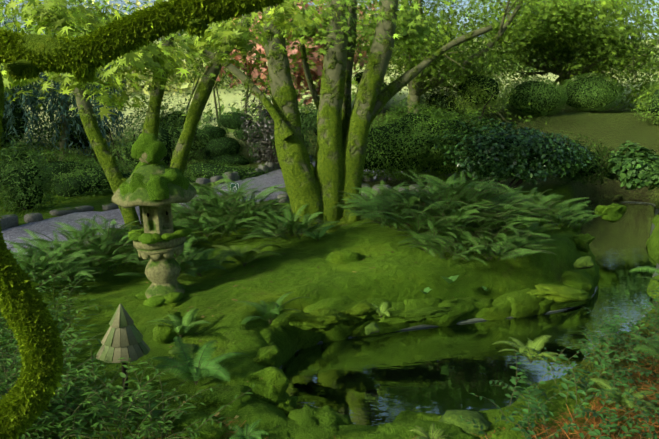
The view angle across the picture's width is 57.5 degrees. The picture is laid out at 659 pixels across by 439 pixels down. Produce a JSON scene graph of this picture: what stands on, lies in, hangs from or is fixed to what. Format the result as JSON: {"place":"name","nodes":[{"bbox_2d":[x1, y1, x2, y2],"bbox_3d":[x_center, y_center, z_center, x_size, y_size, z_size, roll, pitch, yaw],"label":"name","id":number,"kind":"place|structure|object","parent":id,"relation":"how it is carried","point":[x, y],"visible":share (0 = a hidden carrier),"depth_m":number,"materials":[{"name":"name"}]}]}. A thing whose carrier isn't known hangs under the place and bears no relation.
{"place":"outdoors","nodes":[
{"label":"outdoors","id":0,"kind":"place"},
{"bbox_2d":[0,39,658,438],"bbox_3d":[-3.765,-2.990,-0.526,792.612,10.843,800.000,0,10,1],"label":"terrain","id":1,"kind":"structure","parent":0,"point":[300,261],"depth_m":6.07,"materials":[{"name":"green plant"}]},
{"bbox_2d":[0,96,27,146],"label":"shrub","id":2,"kind":"object","parent":1,"relation":"on","point":[18,115],"visible":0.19,"depth_m":13.65,"materials":[{"name":"green plant"}]},
{"bbox_2d":[0,151,42,208],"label":"shrub","id":3,"kind":"object","parent":1,"relation":"on","point":[23,176],"visible":0.48,"depth_m":9.15,"materials":[{"name":"green plant"}]},
{"bbox_2d":[0,135,57,213],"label":"shrub","id":4,"kind":"object","parent":1,"relation":"on","point":[6,192],"depth_m":9.13,"materials":[{"name":"green plant"}]},
{"bbox_2d":[0,68,79,163],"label":"shrub","id":5,"kind":"object","parent":1,"relation":"on","point":[6,145],"visible":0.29,"depth_m":13.61,"materials":[{"name":"green plant"}]},
{"bbox_2d":[0,8,133,163],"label":"weeping conifer tree","id":6,"kind":"object","parent":1,"relation":"on","point":[31,103],"depth_m":13.51,"materials":[{"name":"green plant"}]},
{"bbox_2d":[20,100,142,161],"bbox_3d":[-6.589,-2.347,15.389,3.635,1.685,2.718,7,12,35],"label":"shrub","id":7,"kind":"object","parent":1,"relation":"on","point":[89,149],"visible":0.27,"depth_m":15.06,"materials":[{"name":"green plant"}]},
{"bbox_2d":[56,116,109,148],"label":"shrub","id":8,"kind":"object","parent":7,"relation":"on","point":[79,144],"visible":0.23,"depth_m":14.96,"materials":[{"name":"green plant"}]},
{"bbox_2d":[42,161,130,196],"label":"azalea shrub","id":9,"kind":"object","parent":1,"relation":"on","point":[66,168],"visible":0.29,"depth_m":10.68,"materials":[{"name":"green plant"}]},
{"bbox_2d":[0,6,207,356],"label":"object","id":10,"kind":"object","parent":1,"relation":"on","point":[36,41],"visible":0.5,"depth_m":2.41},
{"bbox_2d":[0,0,283,438],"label":"tree branch","id":11,"kind":"object","parent":10,"relation":"on","point":[30,394],"visible":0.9,"depth_m":2.40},
{"bbox_2d":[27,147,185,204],"bbox_3d":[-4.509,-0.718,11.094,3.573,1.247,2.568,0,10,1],"label":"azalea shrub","id":12,"kind":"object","parent":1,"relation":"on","point":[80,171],"visible":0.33,"depth_m":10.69,"materials":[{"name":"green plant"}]},
{"bbox_2d":[121,362,128,393],"bbox_3d":[-1.296,0.990,3.805,0.070,0.340,0.070,0,10,1],"label":"lamp post","id":13,"kind":"object","parent":1,"relation":"on","point":[124,371],"visible":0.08,"depth_m":3.79,"materials":[{"name":"brown"}]},
{"bbox_2d":[96,303,149,362],"bbox_3d":[-1.294,0.682,3.749,0.327,0.325,0.325,0,10,1],"label":"lamp shade","id":14,"kind":"object","parent":13,"relation":"on","point":[122,338],"visible":1,"depth_m":3.68,"materials":[{"name":"grey wood"}]},
{"bbox_2d":[124,127,171,167],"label":"tall shrub","id":15,"kind":"object","parent":1,"relation":"on","point":[164,139],"visible":0.31,"depth_m":13.14,"materials":[{"name":"green plant"}]},
{"bbox_2d":[101,94,206,172],"bbox_3d":[-3.845,-1.731,13.098,2.391,1.970,1.998,0,10,1],"label":"tall shrub","id":16,"kind":"object","parent":1,"relation":"on","point":[129,142],"depth_m":13.00,"materials":[{"name":"green plant"}]},
{"bbox_2d":[112,153,196,298],"bbox_3d":[-1.577,-0.010,5.473,0.700,1.485,0.735,0,10,1],"label":"stone lantern","id":17,"kind":"object","parent":1,"relation":"on","point":[162,271],"visible":0.79,"depth_m":5.36,"materials":[{"name":"grey"}]},
{"bbox_2d":[119,133,191,306],"bbox_3d":[-1.580,-0.004,5.460,0.609,1.553,0.659,0,10,1],"label":"moss","id":18,"kind":"object","parent":17,"relation":"attached to","point":[155,186],"visible":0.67,"depth_m":5.27,"materials":[{"name":"green plant"}]},
{"bbox_2d":[56,1,257,230],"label":"tree trunk","id":19,"kind":"object","parent":1,"relation":"on","point":[107,161],"visible":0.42,"depth_m":7.67,"materials":[{"name":"green plant"}]},
{"bbox_2d":[112,88,217,150],"bbox_3d":[-4.685,-2.823,17.499,3.391,1.906,2.281,-4,11,-21],"label":"shrub","id":20,"kind":"object","parent":1,"relation":"on","point":[171,112],"visible":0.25,"depth_m":16.89,"materials":[{"name":"green plant"}]},
{"bbox_2d":[159,111,185,131],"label":"shrub","id":21,"kind":"object","parent":1,"relation":"on","point":[172,120],"visible":0.02,"depth_m":17.01,"materials":[{"name":"green plant"}]},
{"bbox_2d":[183,172,196,181],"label":"path shrub","id":22,"kind":"object","parent":1,"relation":"on","point":[192,178],"visible":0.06,"depth_m":11.72,"materials":[{"name":"green plant"}]},
{"bbox_2d":[160,101,231,160],"bbox_3d":[-3.521,-2.072,14.960,2.363,1.789,1.720,0,10,1],"label":"tall shrub","id":23,"kind":"object","parent":1,"relation":"on","point":[196,153],"depth_m":14.61,"materials":[{"name":"green plant"}]},
{"bbox_2d":[170,125,206,149],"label":"tall shrub","id":24,"kind":"object","parent":23,"relation":"on","point":[179,134],"visible":0.08,"depth_m":14.58,"materials":[{"name":"green plant"}]},
{"bbox_2d":[196,124,228,143],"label":"cloud pruned shrub","id":25,"kind":"object","parent":1,"relation":"on","point":[226,135],"visible":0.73,"depth_m":13.92,"materials":[{"name":"green plant"}]},
{"bbox_2d":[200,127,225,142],"bbox_3d":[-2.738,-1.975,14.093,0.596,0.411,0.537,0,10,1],"label":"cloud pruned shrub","id":26,"kind":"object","parent":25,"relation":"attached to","point":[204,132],"visible":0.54,"depth_m":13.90,"materials":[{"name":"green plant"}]},
{"bbox_2d":[200,134,243,160],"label":"cloud pruned shrub","id":27,"kind":"object","parent":1,"relation":"on","point":[233,152],"visible":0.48,"depth_m":13.87,"materials":[{"name":"green plant"}]},
{"bbox_2d":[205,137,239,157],"bbox_3d":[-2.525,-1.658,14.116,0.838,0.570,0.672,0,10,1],"label":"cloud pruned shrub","id":28,"kind":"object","parent":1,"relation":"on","point":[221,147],"visible":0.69,"depth_m":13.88,"materials":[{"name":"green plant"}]},
{"bbox_2d":[186,163,268,179],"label":"path shrub","id":29,"kind":"object","parent":1,"relation":"on","point":[209,174],"visible":0.52,"depth_m":12.27,"materials":[{"name":"green plant"}]},
{"bbox_2d":[0,155,455,268],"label":"edging stones","id":30,"kind":"object","parent":1,"relation":"on","point":[8,221],"visible":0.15,"depth_m":9.64,"materials":[{"name":"grey stone"}]},
{"bbox_2d":[209,154,249,165],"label":"cloud pruned shrub","id":31,"kind":"object","parent":1,"relation":"on","point":[239,160],"visible":0.44,"depth_m":13.86,"materials":[{"name":"green plant"}]},
{"bbox_2d":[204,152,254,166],"bbox_3d":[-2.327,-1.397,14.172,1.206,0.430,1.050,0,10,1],"label":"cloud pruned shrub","id":32,"kind":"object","parent":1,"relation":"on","point":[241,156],"visible":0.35,"depth_m":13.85,"materials":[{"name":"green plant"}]},
{"bbox_2d":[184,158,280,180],"bbox_3d":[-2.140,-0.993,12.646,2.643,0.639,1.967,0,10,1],"label":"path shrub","id":33,"kind":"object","parent":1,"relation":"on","point":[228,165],"visible":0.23,"depth_m":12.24,"materials":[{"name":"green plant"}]},
{"bbox_2d":[229,182,238,190],"bbox_3d":[-1.697,-0.571,10.730,0.174,0.184,0.012,-3,10,-16],"label":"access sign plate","id":34,"kind":"object","parent":1,"relation":"on","point":[233,185],"visible":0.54,"depth_m":10.72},
{"bbox_2d":[1,161,467,257],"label":"garden path","id":35,"kind":"structure","parent":1,"relation":"on","point":[44,227],"depth_m":8.66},
{"bbox_2d":[217,111,253,129],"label":"cloud pruned shrub","id":36,"kind":"object","parent":1,"relation":"on","point":[227,113],"visible":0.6,"depth_m":13.88,"materials":[{"name":"green plant"}]},
{"bbox_2d":[233,124,262,142],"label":"cloud pruned shrub","id":37,"kind":"object","parent":1,"relation":"on","point":[239,136],"visible":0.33,"depth_m":13.90,"materials":[{"name":"green plant"}]},
{"bbox_2d":[237,85,279,169],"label":"purple shrub","id":38,"kind":"object","parent":1,"relation":"on","point":[261,152],"depth_m":12.94,"materials":[{"name":"purple plant"}]},
{"bbox_2d":[146,268,370,428],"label":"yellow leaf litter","id":39,"kind":"object","parent":1,"relation":"on","point":[236,416],"visible":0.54,"depth_m":3.69,"materials":[{"name":"plant"}]},
{"bbox_2d":[252,142,269,160],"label":"cloud pruned shrub","id":40,"kind":"object","parent":1,"relation":"on","point":[258,153],"visible":0.02,"depth_m":13.87,"materials":[{"name":"green plant"}]},
{"bbox_2d":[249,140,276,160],"bbox_3d":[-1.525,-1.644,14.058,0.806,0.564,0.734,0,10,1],"label":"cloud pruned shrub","id":41,"kind":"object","parent":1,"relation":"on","point":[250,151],"visible":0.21,"depth_m":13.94,"materials":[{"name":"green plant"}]},
{"bbox_2d":[258,111,274,145],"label":"shrub","id":42,"kind":"object","parent":1,"relation":"on","point":[270,130],"visible":0.35,"depth_m":12.92,"materials":[{"name":"green plant"}]},
{"bbox_2d":[272,126,313,162],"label":"shrub","id":43,"kind":"object","parent":1,"relation":"on","point":[306,139],"visible":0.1,"depth_m":12.51,"materials":[{"name":"green plant"}]},
{"bbox_2d":[170,250,415,361],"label":"leaf litter island","id":44,"kind":"structure","parent":1,"relation":"on","point":[253,275],"depth_m":5.88,"materials":[{"name":"plant"}]},
{"bbox_2d":[235,101,352,132],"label":"shrub","id":45,"kind":"object","parent":1,"relation":"on","point":[299,111],"visible":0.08,"depth_m":19.13,"materials":[{"name":"green plant"}]},
{"bbox_2d":[300,112,316,129],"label":"shrub","id":46,"kind":"object","parent":1,"relation":"on","point":[306,114],"visible":0.12,"depth_m":19.15,"materials":[{"name":"green plant"}]},
{"bbox_2d":[137,413,490,438],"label":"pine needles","id":47,"kind":"object","parent":1,"relation":"on","point":[234,431],"visible":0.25,"depth_m":3.35,"materials":[{"name":"plant"}]},
{"bbox_2d":[300,101,351,155],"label":"shrub","id":48,"kind":"object","parent":1,"relation":"on","point":[312,124],"visible":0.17,"depth_m":14.05,"materials":[{"name":"green plant"}]},
{"bbox_2d":[0,0,658,132],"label":"tree foliage","id":49,"kind":"object","parent":1,"relation":"on","point":[297,74],"visible":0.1,"depth_m":19.07,"materials":[{"name":"green plant"}]},
{"bbox_2d":[0,254,658,438],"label":"ground cover","id":50,"kind":"object","parent":1,"relation":"on","point":[92,409],"depth_m":3.45,"materials":[{"name":"green plant"}]},
{"bbox_2d":[5,154,658,438],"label":"ferns","id":51,"kind":"object","parent":1,"relation":"on","point":[367,202],"visible":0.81,"depth_m":6.12,"materials":[{"name":"green plant"}]},
{"bbox_2d":[187,0,492,235],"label":"tree trunk","id":52,"kind":"object","parent":1,"relation":"on","point":[342,132],"visible":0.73,"depth_m":7.22,"materials":[{"name":"green plant"}]},
{"bbox_2d":[0,0,487,123],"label":"maple leaves","id":53,"kind":"object","parent":52,"relation":"attached to","point":[71,21],"visible":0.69,"depth_m":4.66,"materials":[{"name":"green plant"}]},
{"bbox_2d":[68,195,626,438],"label":"mossy rocks","id":54,"kind":"object","parent":1,"relation":"on","point":[333,319],"visible":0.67,"depth_m":4.87,"materials":[{"name":"green stone"}]},
{"bbox_2d":[169,256,594,434],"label":"rocks","id":55,"kind":"object","parent":1,"relation":"on","point":[453,416],"visible":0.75,"depth_m":3.42,"materials":[{"name":"green stone"}]},
{"bbox_2d":[116,0,658,151],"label":"tree","id":56,"kind":"object","parent":1,"relation":"on","point":[464,46],"depth_m":15.85,"materials":[{"name":"green plant"}]},
{"bbox_2d":[315,99,510,183],"bbox_3d":[1.579,-1.428,11.185,3.688,1.590,2.043,0,10,1],"label":"shrub","id":57,"kind":"object","parent":1,"relation":"on","point":[426,156],"visible":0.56,"depth_m":10.63,"materials":[{"name":"green plant"}]},
{"bbox_2d":[361,184,465,198],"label":"dry stone wall","id":58,"kind":"structure","parent":1,"relation":"on","point":[377,189],"depth_m":9.39,"materials":[{"name":"grey stone"}]},
{"bbox_2d":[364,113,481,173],"bbox_3d":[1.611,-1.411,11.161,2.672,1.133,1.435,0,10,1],"label":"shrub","id":59,"kind":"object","parent":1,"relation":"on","point":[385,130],"visible":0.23,"depth_m":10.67,"materials":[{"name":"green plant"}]},
{"bbox_2d":[387,88,480,112],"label":"shrub","id":60,"kind":"object","parent":1,"relation":"on","point":[424,103],"visible":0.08,"depth_m":17.72,"materials":[{"name":"green plant"}]},
{"bbox_2d":[420,86,472,118],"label":"yellow green shrub","id":61,"kind":"object","parent":1,"relation":"on","point":[434,101],"visible":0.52,"depth_m":15.41,"materials":[{"name":"green plant"}]},
{"bbox_2d":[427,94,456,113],"bbox_3d":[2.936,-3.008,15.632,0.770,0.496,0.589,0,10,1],"label":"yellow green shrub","id":62,"kind":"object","parent":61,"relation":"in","point":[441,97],"visible":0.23,"depth_m":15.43,"materials":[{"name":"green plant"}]},
{"bbox_2d":[420,275,488,293],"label":"leaves","id":63,"kind":"object","parent":1,"relation":"on","point":[450,280],"visible":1,"depth_m":5.61,"materials":[{"name":"green plant"}]},
{"bbox_2d":[279,201,658,368],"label":"concrete pond rim","id":64,"kind":"object","parent":1,"relation":"on","point":[481,319],"visible":0.1,"depth_m":5.85,"materials":[{"name":"grey concrete"}]},
{"bbox_2d":[442,58,515,119],"bbox_3d":[3.682,-3.316,15.261,2.075,1.559,1.447,5,11,26],"label":"yellow green shrub","id":65,"kind":"object","parent":1,"relation":"on","point":[504,92],"depth_m":14.90,"materials":[{"name":"plant"}]},
{"bbox_2d":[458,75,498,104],"bbox_3d":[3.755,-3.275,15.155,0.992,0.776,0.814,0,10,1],"label":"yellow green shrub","id":66,"kind":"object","parent":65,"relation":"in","point":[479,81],"visible":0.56,"depth_m":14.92,"materials":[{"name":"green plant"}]},
{"bbox_2d":[428,115,593,189],"bbox_3d":[3.063,-1.154,10.304,2.734,1.268,1.510,4,11,23],"label":"camellia shrub","id":67,"kind":"object","parent":1,"relation":"on","point":[516,160],"depth_m":9.92,"materials":[{"name":"green plant"}]},
{"bbox_2d":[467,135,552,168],"bbox_3d":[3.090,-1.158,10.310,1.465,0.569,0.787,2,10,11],"label":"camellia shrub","id":68,"kind":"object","parent":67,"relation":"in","point":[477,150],"visible":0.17,"depth_m":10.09,"materials":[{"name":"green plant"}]},
{"bbox_2d":[392,0,658,112],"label":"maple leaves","id":69,"kind":"object","parent":1,"relation":"on","point":[570,9],"visible":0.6,"depth_m":17.14,"materials":[{"name":"green plant"}]},
{"bbox_2d":[502,76,567,116],"bbox_3d":[5.483,-3.259,16.131,1.741,1.158,1.338,0,10,1],"label":"topiary ball","id":70,"kind":"object","parent":1,"relation":"on","point":[562,91],"depth_m":15.76,"materials":[{"name":"green plant"}]},
{"bbox_2d":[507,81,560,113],"bbox_3d":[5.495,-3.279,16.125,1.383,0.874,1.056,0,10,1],"label":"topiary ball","id":71,"kind":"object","parent":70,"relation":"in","point":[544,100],"visible":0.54,"depth_m":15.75,"materials":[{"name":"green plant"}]},
{"bbox_2d":[482,343,658,438],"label":"plants","id":72,"kind":"object","parent":1,"relation":"on","point":[592,422],"visible":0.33,"depth_m":3.43,"materials":[{"name":"dry plant needles"}]},
{"bbox_2d":[559,72,624,111],"bbox_3d":[7.370,-3.619,17.150,1.950,1.147,1.481,0,10,1],"label":"topiary ball","id":73,"kind":"object","parent":1,"relation":"on","point":[618,89],"depth_m":16.73,"materials":[{"name":"green plant"}]},
{"bbox_2d":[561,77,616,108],"bbox_3d":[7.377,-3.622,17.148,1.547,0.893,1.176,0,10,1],"label":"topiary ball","id":74,"kind":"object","parent":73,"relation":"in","point":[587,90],"visible":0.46,"depth_m":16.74,"materials":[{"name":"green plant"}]},
{"bbox_2d":[602,140,658,190],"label":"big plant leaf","id":75,"kind":"object","parent":1,"relation":"on","point":[648,160],"visible":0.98,"depth_m":10.33,"materials":[{"name":"green plant"}]},
{"bbox_2d":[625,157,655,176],"bbox_3d":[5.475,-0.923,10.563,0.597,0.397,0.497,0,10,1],"label":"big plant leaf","id":76,"kind":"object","parent":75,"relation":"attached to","point":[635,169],"visible":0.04,"depth_m":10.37,"materials":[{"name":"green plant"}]},
{"bbox_2d":[631,77,658,125],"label":"shrub","id":77,"kind":"object","parent":1,"relation":"on","point":[654,115],"visible":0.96,"depth_m":15.08,"materials":[{"name":"green plant"}]},
{"bbox_2d":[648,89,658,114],"bbox_3d":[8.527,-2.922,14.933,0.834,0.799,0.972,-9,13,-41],"label":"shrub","id":78,"kind":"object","parent":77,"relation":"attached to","point":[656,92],"visible":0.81,"depth_m":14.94,"materials":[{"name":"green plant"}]},
{"bbox_2d":[634,82,657,112],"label":"shrub","id":79,"kind":"object","parent":1,"relation":"on","point":[642,100],"visible":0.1,"depth_m":16.96,"materials":[{"name":"green plant"}]},
{"bbox_2d":[1,0,658,39],"label":"sky","id":80,"kind":"structure","parent":0,"point":[133,1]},
{"bbox_2d":[219,148,658,438],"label":"pond bank","id":81,"kind":"structure","parent":0,"point":[250,341],"depth_m":4.27,"materials":[{"name":"green plant"}]},
{"bbox_2d":[545,130,615,184],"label":"shrub","id":82,"kind":"object","parent":81,"relation":"on","point":[596,170],"visible":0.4,"depth_m":10.69,"materials":[{"name":"green plant"}]},
{"bbox_2d":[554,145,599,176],"bbox_3d":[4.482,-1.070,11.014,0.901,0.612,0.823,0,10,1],"label":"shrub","id":83,"kind":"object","parent":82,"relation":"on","point":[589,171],"visible":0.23,"depth_m":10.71,"materials":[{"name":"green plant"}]},
{"bbox_2d":[282,203,655,426],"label":"pond water","id":84,"kind":"structure","parent":0,"point":[374,380],"depth_m":5.00,"materials":[{"name":"green liquid"}]},
{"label":"dark ball shrub","id":85,"kind":"object","parent":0,"visible":0},
{"bbox_2d":[354,71,363,83],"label":"shrub","id":86,"kind":"object","parent":85,"relation":"in","point":[358,79],"visible":0.06,"depth_m":16.88,"materials":[{"name":"green plant"}]}
]}

